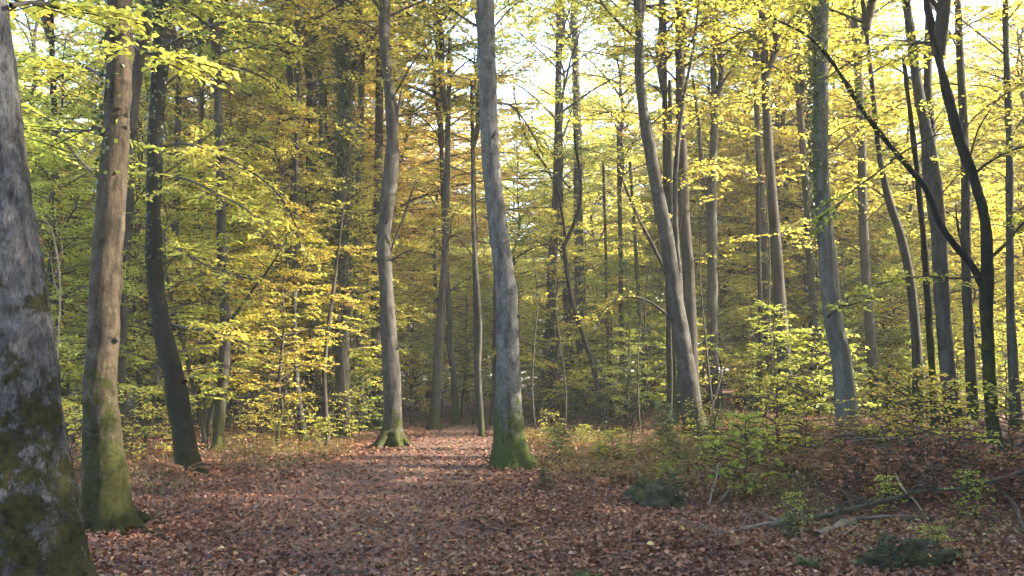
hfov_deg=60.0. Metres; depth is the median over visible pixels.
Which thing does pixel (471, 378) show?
leafy shrub
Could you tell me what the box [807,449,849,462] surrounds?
bracken plant
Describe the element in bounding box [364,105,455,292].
young beech
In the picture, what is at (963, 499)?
leafy shrub
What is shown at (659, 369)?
leafy shrub
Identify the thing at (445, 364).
leafy shrub
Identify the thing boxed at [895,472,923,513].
fallen branch
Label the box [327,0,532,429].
forest tree
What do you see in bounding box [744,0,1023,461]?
forest tree
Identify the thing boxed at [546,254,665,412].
young beech
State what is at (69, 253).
young beech
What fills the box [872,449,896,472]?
beech seedling
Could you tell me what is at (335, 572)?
fallen twig
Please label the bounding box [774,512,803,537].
dark shrub
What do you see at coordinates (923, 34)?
tall tree
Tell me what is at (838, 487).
beech seedling
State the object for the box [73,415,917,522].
verge grass
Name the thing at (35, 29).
tall tree
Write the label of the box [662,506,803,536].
fallen branch
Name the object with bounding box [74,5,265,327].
tall tree
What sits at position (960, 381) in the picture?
leafy shrub
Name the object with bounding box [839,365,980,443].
leafy shrub
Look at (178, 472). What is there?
bracken plant
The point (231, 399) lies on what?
young beech
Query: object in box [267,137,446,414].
young beech
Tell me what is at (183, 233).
young beech
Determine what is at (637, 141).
young beech
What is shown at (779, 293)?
forest tree
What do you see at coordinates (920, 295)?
young beech
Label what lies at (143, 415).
leafy shrub
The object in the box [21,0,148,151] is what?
tall tree
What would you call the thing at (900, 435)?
fern plant
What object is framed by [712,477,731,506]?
fallen branch
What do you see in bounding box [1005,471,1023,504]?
beech seedling
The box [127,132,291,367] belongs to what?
young beech
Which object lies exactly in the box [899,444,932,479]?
beech seedling
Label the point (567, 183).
young beech
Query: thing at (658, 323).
young beech
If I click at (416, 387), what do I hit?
leafy shrub
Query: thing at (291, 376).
young beech
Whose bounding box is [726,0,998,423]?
forest tree
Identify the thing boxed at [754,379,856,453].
leafy shrub
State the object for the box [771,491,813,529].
leafy shrub
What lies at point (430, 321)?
young beech
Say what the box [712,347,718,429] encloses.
bare sapling
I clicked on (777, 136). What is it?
young beech
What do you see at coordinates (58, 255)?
dead sapling
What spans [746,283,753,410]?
bare sapling
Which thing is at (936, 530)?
leafy shrub
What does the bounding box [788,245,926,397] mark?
young beech
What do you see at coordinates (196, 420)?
young beech
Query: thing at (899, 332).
young beech
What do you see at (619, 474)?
bracken plant
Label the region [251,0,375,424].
forest tree
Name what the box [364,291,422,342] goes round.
young beech
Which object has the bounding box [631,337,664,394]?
leafy shrub
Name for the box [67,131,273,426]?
young beech
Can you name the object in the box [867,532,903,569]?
dark shrub
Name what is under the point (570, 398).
dark shrub
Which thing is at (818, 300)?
young beech
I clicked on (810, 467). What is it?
bracken plant
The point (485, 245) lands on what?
young beech
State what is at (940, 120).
young beech
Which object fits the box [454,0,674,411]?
forest tree
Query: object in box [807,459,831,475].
bracken plant
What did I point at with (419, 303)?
young beech
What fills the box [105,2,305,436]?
forest tree
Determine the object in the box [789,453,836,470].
bracken plant
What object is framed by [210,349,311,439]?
leafy shrub
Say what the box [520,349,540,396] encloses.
leafy shrub
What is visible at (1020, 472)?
fallen branch
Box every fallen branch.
[132,465,195,496]
[440,420,475,428]
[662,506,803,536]
[708,463,718,506]
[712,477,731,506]
[760,468,940,528]
[813,514,910,535]
[885,503,938,523]
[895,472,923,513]
[929,454,1023,490]
[958,487,1023,532]
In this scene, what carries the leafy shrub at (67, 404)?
on the forest floor
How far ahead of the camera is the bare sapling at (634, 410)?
17.49 m
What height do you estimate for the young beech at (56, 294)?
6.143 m
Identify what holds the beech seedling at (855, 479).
on the forest floor
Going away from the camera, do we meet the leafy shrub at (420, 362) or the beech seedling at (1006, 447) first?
the beech seedling at (1006, 447)
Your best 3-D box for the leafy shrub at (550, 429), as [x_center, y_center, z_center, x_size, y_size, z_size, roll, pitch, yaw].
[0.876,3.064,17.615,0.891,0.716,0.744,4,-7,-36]
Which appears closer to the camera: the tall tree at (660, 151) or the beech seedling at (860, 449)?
the beech seedling at (860, 449)
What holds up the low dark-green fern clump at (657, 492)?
on the forest floor
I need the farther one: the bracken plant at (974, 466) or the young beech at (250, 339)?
the young beech at (250, 339)
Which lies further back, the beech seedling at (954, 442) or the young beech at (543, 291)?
the young beech at (543, 291)
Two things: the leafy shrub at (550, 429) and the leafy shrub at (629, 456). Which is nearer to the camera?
the leafy shrub at (629, 456)
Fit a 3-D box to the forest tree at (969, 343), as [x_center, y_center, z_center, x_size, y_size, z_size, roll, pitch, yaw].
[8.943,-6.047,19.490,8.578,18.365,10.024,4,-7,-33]
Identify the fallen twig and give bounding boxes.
[183,563,210,575]
[293,570,367,575]
[645,552,668,562]
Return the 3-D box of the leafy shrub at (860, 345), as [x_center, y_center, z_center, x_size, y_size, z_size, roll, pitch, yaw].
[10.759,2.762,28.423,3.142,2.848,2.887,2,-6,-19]
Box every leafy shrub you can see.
[62,399,134,465]
[72,384,171,472]
[122,403,200,459]
[127,375,197,426]
[131,364,189,419]
[206,367,271,419]
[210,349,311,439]
[225,401,288,449]
[236,370,257,404]
[258,376,315,410]
[265,391,337,441]
[287,353,413,430]
[288,368,330,414]
[305,417,337,444]
[315,366,383,436]
[328,387,381,440]
[349,357,412,419]
[356,358,429,401]
[365,341,432,401]
[370,354,459,424]
[371,348,442,418]
[403,360,430,398]
[407,336,461,395]
[407,360,470,410]
[428,339,491,408]
[449,344,490,400]
[460,358,491,396]
[471,355,491,399]
[482,362,538,404]
[520,345,603,409]
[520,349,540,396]
[520,364,562,389]
[521,353,590,415]
[525,352,565,405]
[526,409,577,440]
[536,424,574,457]
[556,361,620,412]
[561,445,572,458]
[562,325,617,390]
[573,424,591,442]
[576,362,625,413]
[578,425,595,442]
[589,353,636,390]
[590,339,657,402]
[590,441,605,458]
[592,426,634,462]
[605,344,676,405]
[621,354,676,407]
[624,449,641,465]
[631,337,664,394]
[631,347,666,407]
[642,347,719,402]
[647,438,671,461]
[648,461,683,486]
[660,352,741,406]
[663,397,730,445]
[694,412,787,496]
[695,434,740,479]
[706,348,763,402]
[708,357,778,411]
[719,330,777,396]
[722,327,824,396]
[722,411,768,447]
[737,370,841,453]
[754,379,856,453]
[759,324,880,417]
[770,399,827,434]
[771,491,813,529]
[798,353,827,396]
[807,330,896,399]
[835,359,946,440]
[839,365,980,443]
[852,334,928,409]
[861,474,907,514]
[884,366,927,407]
[888,378,987,442]
[913,524,964,548]
[927,361,979,406]
[936,378,1023,480]
[940,470,995,516]
[964,362,1023,406]
[977,330,1023,405]
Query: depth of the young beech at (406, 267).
36.35 m
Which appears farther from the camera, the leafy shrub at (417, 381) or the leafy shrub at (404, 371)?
the leafy shrub at (417, 381)
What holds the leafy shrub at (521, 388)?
on the forest floor
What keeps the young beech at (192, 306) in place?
on the forest floor
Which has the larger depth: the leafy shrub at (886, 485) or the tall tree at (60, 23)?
the tall tree at (60, 23)
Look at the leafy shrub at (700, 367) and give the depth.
25.99 m
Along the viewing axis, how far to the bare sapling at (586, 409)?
30.83 m
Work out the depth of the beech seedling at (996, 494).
10.90 m
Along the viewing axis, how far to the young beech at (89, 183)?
18.73 m
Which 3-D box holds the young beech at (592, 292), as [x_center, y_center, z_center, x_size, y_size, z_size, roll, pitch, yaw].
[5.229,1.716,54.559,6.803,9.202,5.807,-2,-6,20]
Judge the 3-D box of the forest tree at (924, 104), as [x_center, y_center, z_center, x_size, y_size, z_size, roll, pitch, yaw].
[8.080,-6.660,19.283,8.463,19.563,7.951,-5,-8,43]
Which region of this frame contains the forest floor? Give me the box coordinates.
[70,380,1023,575]
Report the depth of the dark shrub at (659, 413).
21.43 m
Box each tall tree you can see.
[9,0,101,120]
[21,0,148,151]
[44,18,226,416]
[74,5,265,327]
[239,7,415,413]
[437,143,522,251]
[484,173,535,238]
[564,106,649,384]
[565,55,674,338]
[636,118,706,247]
[667,27,853,404]
[688,1,877,303]
[778,0,940,405]
[829,117,909,210]
[934,0,1023,174]
[963,2,1023,191]
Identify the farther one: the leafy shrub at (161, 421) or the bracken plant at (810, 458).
the leafy shrub at (161, 421)
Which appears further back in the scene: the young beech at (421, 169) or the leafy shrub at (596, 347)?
the young beech at (421, 169)
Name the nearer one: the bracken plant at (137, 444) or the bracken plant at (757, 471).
the bracken plant at (757, 471)
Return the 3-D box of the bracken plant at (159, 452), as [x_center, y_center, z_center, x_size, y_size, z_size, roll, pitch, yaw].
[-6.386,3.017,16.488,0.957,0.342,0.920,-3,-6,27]
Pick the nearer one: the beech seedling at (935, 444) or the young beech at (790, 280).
the beech seedling at (935, 444)
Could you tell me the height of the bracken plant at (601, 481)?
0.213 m
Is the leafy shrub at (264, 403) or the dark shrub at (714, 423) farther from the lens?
the leafy shrub at (264, 403)
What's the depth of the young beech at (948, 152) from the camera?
45.15 m
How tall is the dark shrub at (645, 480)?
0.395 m
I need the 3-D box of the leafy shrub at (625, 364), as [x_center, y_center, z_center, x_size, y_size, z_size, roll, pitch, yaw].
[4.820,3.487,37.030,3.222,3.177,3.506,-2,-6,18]
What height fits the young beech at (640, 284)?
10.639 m
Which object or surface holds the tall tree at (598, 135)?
on the forest floor
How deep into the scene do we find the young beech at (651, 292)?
29.39 m
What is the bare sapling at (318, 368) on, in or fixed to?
on the forest floor
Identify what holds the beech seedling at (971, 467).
on the forest floor
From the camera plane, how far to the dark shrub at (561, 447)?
16.87 m
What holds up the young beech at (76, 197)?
on the forest floor
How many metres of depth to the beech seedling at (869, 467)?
11.31 m
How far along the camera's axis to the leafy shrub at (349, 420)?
23.06 m
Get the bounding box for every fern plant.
[785,551,826,567]
[833,430,892,440]
[878,429,926,441]
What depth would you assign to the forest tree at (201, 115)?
24.22 m
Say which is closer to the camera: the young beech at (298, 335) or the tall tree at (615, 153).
the young beech at (298, 335)
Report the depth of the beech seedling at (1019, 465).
10.99 m
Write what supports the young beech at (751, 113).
on the forest floor
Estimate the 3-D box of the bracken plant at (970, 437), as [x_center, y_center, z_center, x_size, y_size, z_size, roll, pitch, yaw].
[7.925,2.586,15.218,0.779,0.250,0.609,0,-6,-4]
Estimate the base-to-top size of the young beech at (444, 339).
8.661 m
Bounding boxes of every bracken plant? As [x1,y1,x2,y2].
[73,460,80,471]
[125,449,147,460]
[126,440,152,449]
[129,455,173,473]
[133,442,163,455]
[134,437,171,445]
[142,443,173,457]
[157,461,207,478]
[557,462,582,468]
[570,452,595,459]
[584,474,625,487]
[604,466,637,481]
[608,457,637,467]
[609,447,640,457]
[631,464,671,478]
[663,473,694,485]
[676,472,698,482]
[678,454,737,471]
[702,451,781,472]
[704,478,727,485]
[707,419,749,430]
[715,426,734,435]
[731,464,767,473]
[733,469,773,481]
[742,453,803,470]
[751,475,776,484]
[756,464,790,475]
[764,454,814,471]
[767,462,794,471]
[772,432,814,448]
[785,457,836,474]
[786,419,825,431]
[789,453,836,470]
[792,441,853,460]
[792,453,834,467]
[804,432,846,447]
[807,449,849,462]
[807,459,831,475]
[816,450,868,458]
[816,459,881,480]
[835,438,888,453]
[852,433,908,447]
[863,443,904,454]
[880,440,929,451]
[911,429,969,439]
[927,429,985,444]
[930,422,962,430]
[941,443,1007,462]
[942,460,1013,478]
[949,441,983,450]
[949,457,1010,478]
[951,421,1010,432]
[953,415,1002,427]
[954,431,983,441]
[955,428,1008,444]
[984,425,1023,438]
[1001,427,1023,442]
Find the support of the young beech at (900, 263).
on the forest floor
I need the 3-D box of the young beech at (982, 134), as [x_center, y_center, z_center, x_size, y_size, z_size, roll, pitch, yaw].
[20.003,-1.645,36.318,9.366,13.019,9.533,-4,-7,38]
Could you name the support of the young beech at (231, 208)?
on the forest floor
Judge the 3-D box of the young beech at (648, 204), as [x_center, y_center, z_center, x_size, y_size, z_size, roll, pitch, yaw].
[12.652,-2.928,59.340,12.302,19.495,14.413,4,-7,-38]
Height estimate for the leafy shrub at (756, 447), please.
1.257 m
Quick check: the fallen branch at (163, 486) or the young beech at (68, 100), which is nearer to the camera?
the fallen branch at (163, 486)
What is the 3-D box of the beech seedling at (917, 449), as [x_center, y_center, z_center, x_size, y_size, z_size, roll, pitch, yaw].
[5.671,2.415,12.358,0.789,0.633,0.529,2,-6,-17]
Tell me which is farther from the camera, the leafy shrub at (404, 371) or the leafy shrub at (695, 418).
the leafy shrub at (404, 371)
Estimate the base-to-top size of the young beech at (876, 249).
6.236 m
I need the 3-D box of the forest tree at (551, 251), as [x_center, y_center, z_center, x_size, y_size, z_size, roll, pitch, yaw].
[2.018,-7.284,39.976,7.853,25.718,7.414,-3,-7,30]
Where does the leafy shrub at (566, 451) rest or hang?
on the forest floor
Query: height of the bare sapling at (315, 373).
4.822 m
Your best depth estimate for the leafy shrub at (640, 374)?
35.71 m
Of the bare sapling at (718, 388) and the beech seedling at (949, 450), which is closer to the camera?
the beech seedling at (949, 450)
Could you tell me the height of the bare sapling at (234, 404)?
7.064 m
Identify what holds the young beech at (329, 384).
on the forest floor
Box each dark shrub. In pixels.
[522,381,563,422]
[535,468,556,489]
[543,428,575,460]
[556,386,591,420]
[579,392,620,430]
[596,446,610,462]
[612,394,649,428]
[626,475,651,494]
[648,401,681,433]
[651,423,683,455]
[665,470,692,499]
[669,445,683,464]
[693,413,726,443]
[760,434,778,457]
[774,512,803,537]
[811,380,834,412]
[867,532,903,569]
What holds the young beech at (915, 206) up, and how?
on the forest floor
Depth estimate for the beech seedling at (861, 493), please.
11.07 m
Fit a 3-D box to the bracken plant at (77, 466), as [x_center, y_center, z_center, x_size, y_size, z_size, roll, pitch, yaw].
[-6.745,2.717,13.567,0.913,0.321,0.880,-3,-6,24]
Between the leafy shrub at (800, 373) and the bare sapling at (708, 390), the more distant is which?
the leafy shrub at (800, 373)
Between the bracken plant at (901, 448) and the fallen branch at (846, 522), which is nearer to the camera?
the fallen branch at (846, 522)
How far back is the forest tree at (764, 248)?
30.32 m
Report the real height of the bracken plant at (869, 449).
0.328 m
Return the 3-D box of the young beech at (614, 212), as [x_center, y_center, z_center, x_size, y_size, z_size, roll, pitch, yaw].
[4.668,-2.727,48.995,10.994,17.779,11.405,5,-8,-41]
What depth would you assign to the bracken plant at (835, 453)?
13.32 m
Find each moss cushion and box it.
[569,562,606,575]
[939,542,966,561]
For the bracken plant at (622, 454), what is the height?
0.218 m
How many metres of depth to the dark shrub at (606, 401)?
24.59 m
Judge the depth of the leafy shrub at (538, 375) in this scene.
45.90 m
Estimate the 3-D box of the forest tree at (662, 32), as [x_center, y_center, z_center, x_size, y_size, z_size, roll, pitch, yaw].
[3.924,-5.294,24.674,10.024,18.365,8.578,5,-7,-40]
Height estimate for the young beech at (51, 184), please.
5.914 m
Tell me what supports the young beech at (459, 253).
on the forest floor
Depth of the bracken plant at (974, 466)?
11.74 m
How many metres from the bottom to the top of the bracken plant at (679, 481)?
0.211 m
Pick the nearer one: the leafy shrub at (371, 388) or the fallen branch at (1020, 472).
the fallen branch at (1020, 472)
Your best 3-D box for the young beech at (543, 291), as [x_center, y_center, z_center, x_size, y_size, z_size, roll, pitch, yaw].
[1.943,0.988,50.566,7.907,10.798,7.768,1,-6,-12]
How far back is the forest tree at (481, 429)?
23.91 m
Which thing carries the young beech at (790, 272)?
on the forest floor
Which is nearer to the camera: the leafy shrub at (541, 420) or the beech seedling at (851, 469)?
the beech seedling at (851, 469)
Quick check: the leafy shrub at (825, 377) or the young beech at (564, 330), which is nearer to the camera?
the leafy shrub at (825, 377)
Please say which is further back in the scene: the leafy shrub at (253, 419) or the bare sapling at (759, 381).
the leafy shrub at (253, 419)
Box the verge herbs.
[199,406,1023,573]
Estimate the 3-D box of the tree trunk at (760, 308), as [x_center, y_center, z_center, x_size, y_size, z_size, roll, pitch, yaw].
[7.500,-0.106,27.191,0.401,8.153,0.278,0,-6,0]
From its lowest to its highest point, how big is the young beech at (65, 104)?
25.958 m
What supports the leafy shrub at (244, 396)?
on the forest floor
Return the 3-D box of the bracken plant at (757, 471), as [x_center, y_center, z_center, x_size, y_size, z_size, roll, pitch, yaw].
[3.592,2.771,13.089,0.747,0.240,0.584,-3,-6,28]
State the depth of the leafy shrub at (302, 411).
21.68 m
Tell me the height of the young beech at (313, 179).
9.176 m
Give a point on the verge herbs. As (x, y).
(701, 449)
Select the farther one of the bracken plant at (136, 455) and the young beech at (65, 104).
the young beech at (65, 104)
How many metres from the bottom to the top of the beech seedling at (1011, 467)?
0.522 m
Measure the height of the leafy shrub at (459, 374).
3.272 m
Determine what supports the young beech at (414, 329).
on the forest floor
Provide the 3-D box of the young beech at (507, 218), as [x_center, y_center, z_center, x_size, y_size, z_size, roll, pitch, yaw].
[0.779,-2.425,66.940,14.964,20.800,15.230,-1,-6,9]
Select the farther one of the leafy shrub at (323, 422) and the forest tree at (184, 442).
the leafy shrub at (323, 422)
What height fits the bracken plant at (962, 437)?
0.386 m
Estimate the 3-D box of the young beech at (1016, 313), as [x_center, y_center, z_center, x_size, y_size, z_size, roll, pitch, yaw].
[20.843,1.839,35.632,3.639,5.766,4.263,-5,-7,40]
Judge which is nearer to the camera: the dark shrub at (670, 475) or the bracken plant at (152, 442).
the dark shrub at (670, 475)
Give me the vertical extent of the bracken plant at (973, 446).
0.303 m
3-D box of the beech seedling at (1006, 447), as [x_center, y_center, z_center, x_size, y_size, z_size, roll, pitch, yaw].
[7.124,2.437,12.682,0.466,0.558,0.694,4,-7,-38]
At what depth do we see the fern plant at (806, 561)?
7.47 m
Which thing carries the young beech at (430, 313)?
on the forest floor
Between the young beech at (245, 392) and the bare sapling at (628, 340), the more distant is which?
the young beech at (245, 392)
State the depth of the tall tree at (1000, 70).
35.11 m
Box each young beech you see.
[11,11,87,167]
[15,21,227,389]
[16,47,101,334]
[18,66,144,405]
[19,63,145,354]
[20,80,94,234]
[25,119,91,388]
[26,41,225,422]
[27,0,352,358]
[29,0,316,241]
[29,155,174,428]
[30,28,295,439]
[31,177,88,406]
[33,90,164,352]
[46,173,144,398]
[55,122,257,424]
[56,164,218,402]
[57,0,369,384]
[61,176,279,453]
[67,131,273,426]
[126,234,234,429]
[127,116,320,436]
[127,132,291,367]
[131,132,311,423]
[135,0,479,419]
[166,193,322,428]
[168,1,407,404]
[176,222,318,427]
[177,78,379,436]
[179,184,303,423]
[187,48,369,360]
[189,180,332,427]
[194,203,367,444]
[197,67,335,409]
[197,185,305,418]
[234,53,418,377]
[234,223,366,424]
[236,31,454,355]
[243,58,439,411]
[250,173,416,391]
[257,141,436,387]
[267,0,550,256]
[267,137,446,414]
[277,238,371,425]
[298,63,470,391]
[332,24,485,403]
[352,227,431,340]
[353,45,560,405]
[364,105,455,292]
[364,250,458,410]
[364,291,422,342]
[366,226,467,394]
[367,193,471,396]
[367,226,427,356]
[369,217,441,356]
[393,221,436,391]
[397,229,492,391]
[398,201,532,392]
[399,102,493,385]
[401,134,470,390]
[402,117,634,374]
[403,253,520,417]
[404,209,537,396]
[413,207,493,394]
[414,265,485,356]
[414,271,489,382]
[416,130,537,389]
[418,85,552,387]
[422,178,522,392]
[422,309,470,406]
[451,117,616,390]
[452,221,539,357]
[454,257,562,398]
[475,198,627,423]
[482,215,600,388]
[485,100,665,374]
[486,241,601,394]
[501,75,662,371]
[504,72,651,293]
[513,131,665,315]
[519,323,563,409]
[521,242,612,362]
[524,157,656,386]
[532,60,706,373]
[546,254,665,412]
[555,257,636,380]
[558,243,637,354]
[559,132,736,386]
[560,211,656,352]
[580,277,676,412]
[583,92,708,383]
[584,46,803,374]
[584,106,702,279]
[586,90,803,403]
[586,325,654,425]
[603,181,753,368]
[607,47,853,404]
[609,208,706,347]
[615,93,739,251]
[616,99,763,333]
[630,320,703,402]
[639,67,853,394]
[641,299,728,402]
[644,0,960,406]
[652,2,957,395]
[654,237,793,410]
[687,83,760,370]
[690,37,884,318]
[695,4,974,354]
[697,180,844,363]
[706,208,823,400]
[718,179,892,400]
[719,281,802,390]
[721,183,889,400]
[723,298,830,418]
[741,223,888,398]
[771,52,1023,407]
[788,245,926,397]
[795,79,916,289]
[796,151,924,349]
[800,91,996,349]
[801,83,1017,394]
[803,330,869,406]
[805,218,954,408]
[819,132,951,336]
[832,88,1001,324]
[843,246,953,404]
[846,245,962,408]
[851,213,1003,390]
[852,212,1001,376]
[869,3,1023,334]
[883,177,1023,373]
[883,329,964,421]
[886,83,997,385]
[886,95,1023,358]
[888,43,976,249]
[891,0,1023,272]
[891,74,1023,351]
[896,47,1019,303]
[906,34,1015,258]
[924,256,1020,384]
[924,314,995,408]
[931,62,1023,348]
[932,176,1023,372]
[935,283,1022,396]
[955,253,1023,381]
[958,312,1023,420]
[973,212,1023,372]
[980,37,1023,239]
[980,267,1023,359]
[995,290,1023,396]
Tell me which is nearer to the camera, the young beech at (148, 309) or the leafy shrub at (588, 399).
the young beech at (148, 309)
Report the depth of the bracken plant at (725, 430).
18.21 m
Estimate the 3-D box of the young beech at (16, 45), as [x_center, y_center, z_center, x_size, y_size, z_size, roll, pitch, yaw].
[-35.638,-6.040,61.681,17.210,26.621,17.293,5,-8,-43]
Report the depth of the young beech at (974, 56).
59.32 m
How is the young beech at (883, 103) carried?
on the forest floor
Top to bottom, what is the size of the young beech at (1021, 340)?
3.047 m
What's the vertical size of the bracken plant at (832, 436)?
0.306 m
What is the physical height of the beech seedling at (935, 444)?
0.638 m
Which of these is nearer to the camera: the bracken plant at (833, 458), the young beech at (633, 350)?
the bracken plant at (833, 458)
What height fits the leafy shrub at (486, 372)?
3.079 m
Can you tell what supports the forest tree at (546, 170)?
on the forest floor
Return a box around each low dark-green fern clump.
[625,477,688,509]
[843,532,955,571]
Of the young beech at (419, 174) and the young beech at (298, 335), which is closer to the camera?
the young beech at (298, 335)
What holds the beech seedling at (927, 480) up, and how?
on the forest floor
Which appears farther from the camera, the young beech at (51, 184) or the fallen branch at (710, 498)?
the young beech at (51, 184)
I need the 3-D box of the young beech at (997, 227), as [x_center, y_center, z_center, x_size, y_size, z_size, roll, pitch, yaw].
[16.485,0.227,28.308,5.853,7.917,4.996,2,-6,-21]
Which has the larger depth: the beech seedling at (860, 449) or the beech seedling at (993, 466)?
the beech seedling at (860, 449)
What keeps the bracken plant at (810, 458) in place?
on the forest floor
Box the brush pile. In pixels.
[784,408,1023,456]
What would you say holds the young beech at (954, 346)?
on the forest floor
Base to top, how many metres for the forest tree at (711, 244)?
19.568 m
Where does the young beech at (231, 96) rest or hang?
on the forest floor
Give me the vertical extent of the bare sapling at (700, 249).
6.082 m
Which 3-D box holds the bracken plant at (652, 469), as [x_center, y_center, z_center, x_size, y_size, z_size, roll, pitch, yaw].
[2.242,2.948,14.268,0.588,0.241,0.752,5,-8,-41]
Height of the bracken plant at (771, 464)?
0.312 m
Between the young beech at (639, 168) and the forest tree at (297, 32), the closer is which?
the forest tree at (297, 32)
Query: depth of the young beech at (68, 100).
22.75 m
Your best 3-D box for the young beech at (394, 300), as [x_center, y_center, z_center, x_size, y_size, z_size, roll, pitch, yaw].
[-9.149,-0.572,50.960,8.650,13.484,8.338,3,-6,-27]
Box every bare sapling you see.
[233,400,238,421]
[272,224,283,421]
[295,220,318,424]
[298,204,323,431]
[305,290,319,425]
[331,344,334,425]
[338,283,347,441]
[361,198,371,426]
[526,219,537,438]
[555,245,566,436]
[573,188,587,415]
[592,289,603,415]
[625,238,629,427]
[630,370,638,447]
[637,240,643,429]
[644,222,655,415]
[669,166,684,424]
[693,175,713,412]
[695,211,703,277]
[703,362,710,429]
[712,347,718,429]
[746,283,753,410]
[759,345,764,426]
[765,166,772,416]
[776,376,777,430]
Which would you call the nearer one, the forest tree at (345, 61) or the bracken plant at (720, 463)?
the bracken plant at (720, 463)
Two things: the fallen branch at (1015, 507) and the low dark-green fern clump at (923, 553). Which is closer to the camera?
the low dark-green fern clump at (923, 553)
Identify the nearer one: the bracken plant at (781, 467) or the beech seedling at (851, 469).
the beech seedling at (851, 469)
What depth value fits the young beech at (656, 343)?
26.79 m
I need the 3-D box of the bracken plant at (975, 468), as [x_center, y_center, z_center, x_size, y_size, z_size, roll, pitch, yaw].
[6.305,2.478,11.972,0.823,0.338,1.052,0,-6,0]
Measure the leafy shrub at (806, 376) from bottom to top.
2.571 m
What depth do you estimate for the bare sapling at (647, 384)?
28.04 m
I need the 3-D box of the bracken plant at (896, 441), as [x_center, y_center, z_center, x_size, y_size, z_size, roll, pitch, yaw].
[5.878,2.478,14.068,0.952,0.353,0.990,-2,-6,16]
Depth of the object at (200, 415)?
18.85 m
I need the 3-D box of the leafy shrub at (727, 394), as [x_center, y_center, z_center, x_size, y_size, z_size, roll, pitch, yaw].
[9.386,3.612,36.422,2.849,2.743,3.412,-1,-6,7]
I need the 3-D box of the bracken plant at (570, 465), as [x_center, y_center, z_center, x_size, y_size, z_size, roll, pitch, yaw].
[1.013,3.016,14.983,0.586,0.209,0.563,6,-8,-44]
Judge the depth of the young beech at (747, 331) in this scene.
34.59 m
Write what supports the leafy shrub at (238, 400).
on the forest floor
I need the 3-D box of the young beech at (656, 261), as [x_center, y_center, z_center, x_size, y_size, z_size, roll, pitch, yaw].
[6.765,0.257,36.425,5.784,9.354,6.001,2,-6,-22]
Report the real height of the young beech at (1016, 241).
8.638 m
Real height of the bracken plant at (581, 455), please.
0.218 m
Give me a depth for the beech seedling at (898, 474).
11.38 m
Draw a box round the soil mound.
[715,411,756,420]
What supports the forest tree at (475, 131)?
on the forest floor
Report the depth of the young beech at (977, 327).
30.30 m
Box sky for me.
[13,0,1023,380]
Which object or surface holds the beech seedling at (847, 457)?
on the forest floor
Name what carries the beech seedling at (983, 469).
on the forest floor
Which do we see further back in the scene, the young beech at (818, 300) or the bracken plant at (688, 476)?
the young beech at (818, 300)
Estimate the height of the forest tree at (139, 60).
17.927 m
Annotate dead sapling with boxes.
[34,210,62,360]
[707,370,722,420]
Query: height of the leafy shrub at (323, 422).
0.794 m
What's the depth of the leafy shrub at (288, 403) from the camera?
32.39 m
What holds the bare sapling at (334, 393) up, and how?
on the forest floor
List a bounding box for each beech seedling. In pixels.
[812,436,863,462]
[817,468,862,502]
[819,469,851,495]
[825,460,847,491]
[826,450,864,477]
[830,450,865,483]
[830,453,879,503]
[833,469,888,508]
[834,452,878,486]
[836,440,889,476]
[839,462,863,486]
[843,466,873,495]
[847,466,895,495]
[862,449,926,498]
[871,477,906,505]
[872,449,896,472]
[876,448,914,487]
[885,467,914,496]
[887,458,925,500]
[891,449,925,484]
[897,442,929,472]
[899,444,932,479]
[900,440,937,471]
[904,438,945,483]
[905,456,955,502]
[912,470,945,498]
[917,451,956,487]
[919,435,958,474]
[923,465,947,489]
[930,435,974,473]
[930,448,957,477]
[935,442,964,477]
[937,437,976,467]
[942,478,972,504]
[945,445,1004,484]
[948,445,1000,484]
[960,459,983,481]
[968,458,997,486]
[971,472,1005,498]
[974,458,1015,492]
[974,469,1008,493]
[980,471,1017,503]
[988,444,1023,489]
[992,439,1023,466]
[998,457,1023,501]
[998,464,1023,489]
[1000,453,1023,487]
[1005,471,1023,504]
[1008,457,1023,488]
[1011,479,1023,502]
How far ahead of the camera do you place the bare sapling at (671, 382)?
24.20 m
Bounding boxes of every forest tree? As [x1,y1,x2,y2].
[0,0,162,575]
[8,0,188,440]
[14,0,240,541]
[28,0,284,450]
[92,0,327,477]
[95,0,335,450]
[96,0,294,429]
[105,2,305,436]
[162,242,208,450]
[186,0,401,427]
[200,0,420,440]
[238,0,393,424]
[245,0,475,438]
[246,0,473,429]
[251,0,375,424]
[286,2,474,429]
[288,0,478,448]
[322,131,351,445]
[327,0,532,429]
[364,0,542,424]
[373,0,566,423]
[432,0,603,469]
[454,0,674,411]
[471,142,484,436]
[486,0,620,411]
[489,283,496,425]
[495,0,633,408]
[508,87,606,423]
[541,0,709,405]
[560,0,787,425]
[563,0,750,438]
[564,0,801,382]
[602,162,609,408]
[606,0,812,412]
[628,161,645,409]
[647,0,871,416]
[668,80,681,419]
[669,0,811,410]
[685,0,958,430]
[687,0,903,413]
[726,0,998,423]
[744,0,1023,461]
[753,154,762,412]
[777,0,929,416]
[830,0,1023,430]
[870,0,1023,424]
[900,0,1023,430]
[901,57,940,429]
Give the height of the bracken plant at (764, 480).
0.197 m
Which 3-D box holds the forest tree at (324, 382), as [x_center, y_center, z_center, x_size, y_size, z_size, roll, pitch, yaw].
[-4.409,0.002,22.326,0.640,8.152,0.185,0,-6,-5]
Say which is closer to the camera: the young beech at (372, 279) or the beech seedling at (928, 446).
the beech seedling at (928, 446)
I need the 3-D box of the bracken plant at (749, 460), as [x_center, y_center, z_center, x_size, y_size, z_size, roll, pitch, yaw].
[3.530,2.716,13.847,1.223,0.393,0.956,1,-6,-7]
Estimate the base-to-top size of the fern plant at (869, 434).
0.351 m

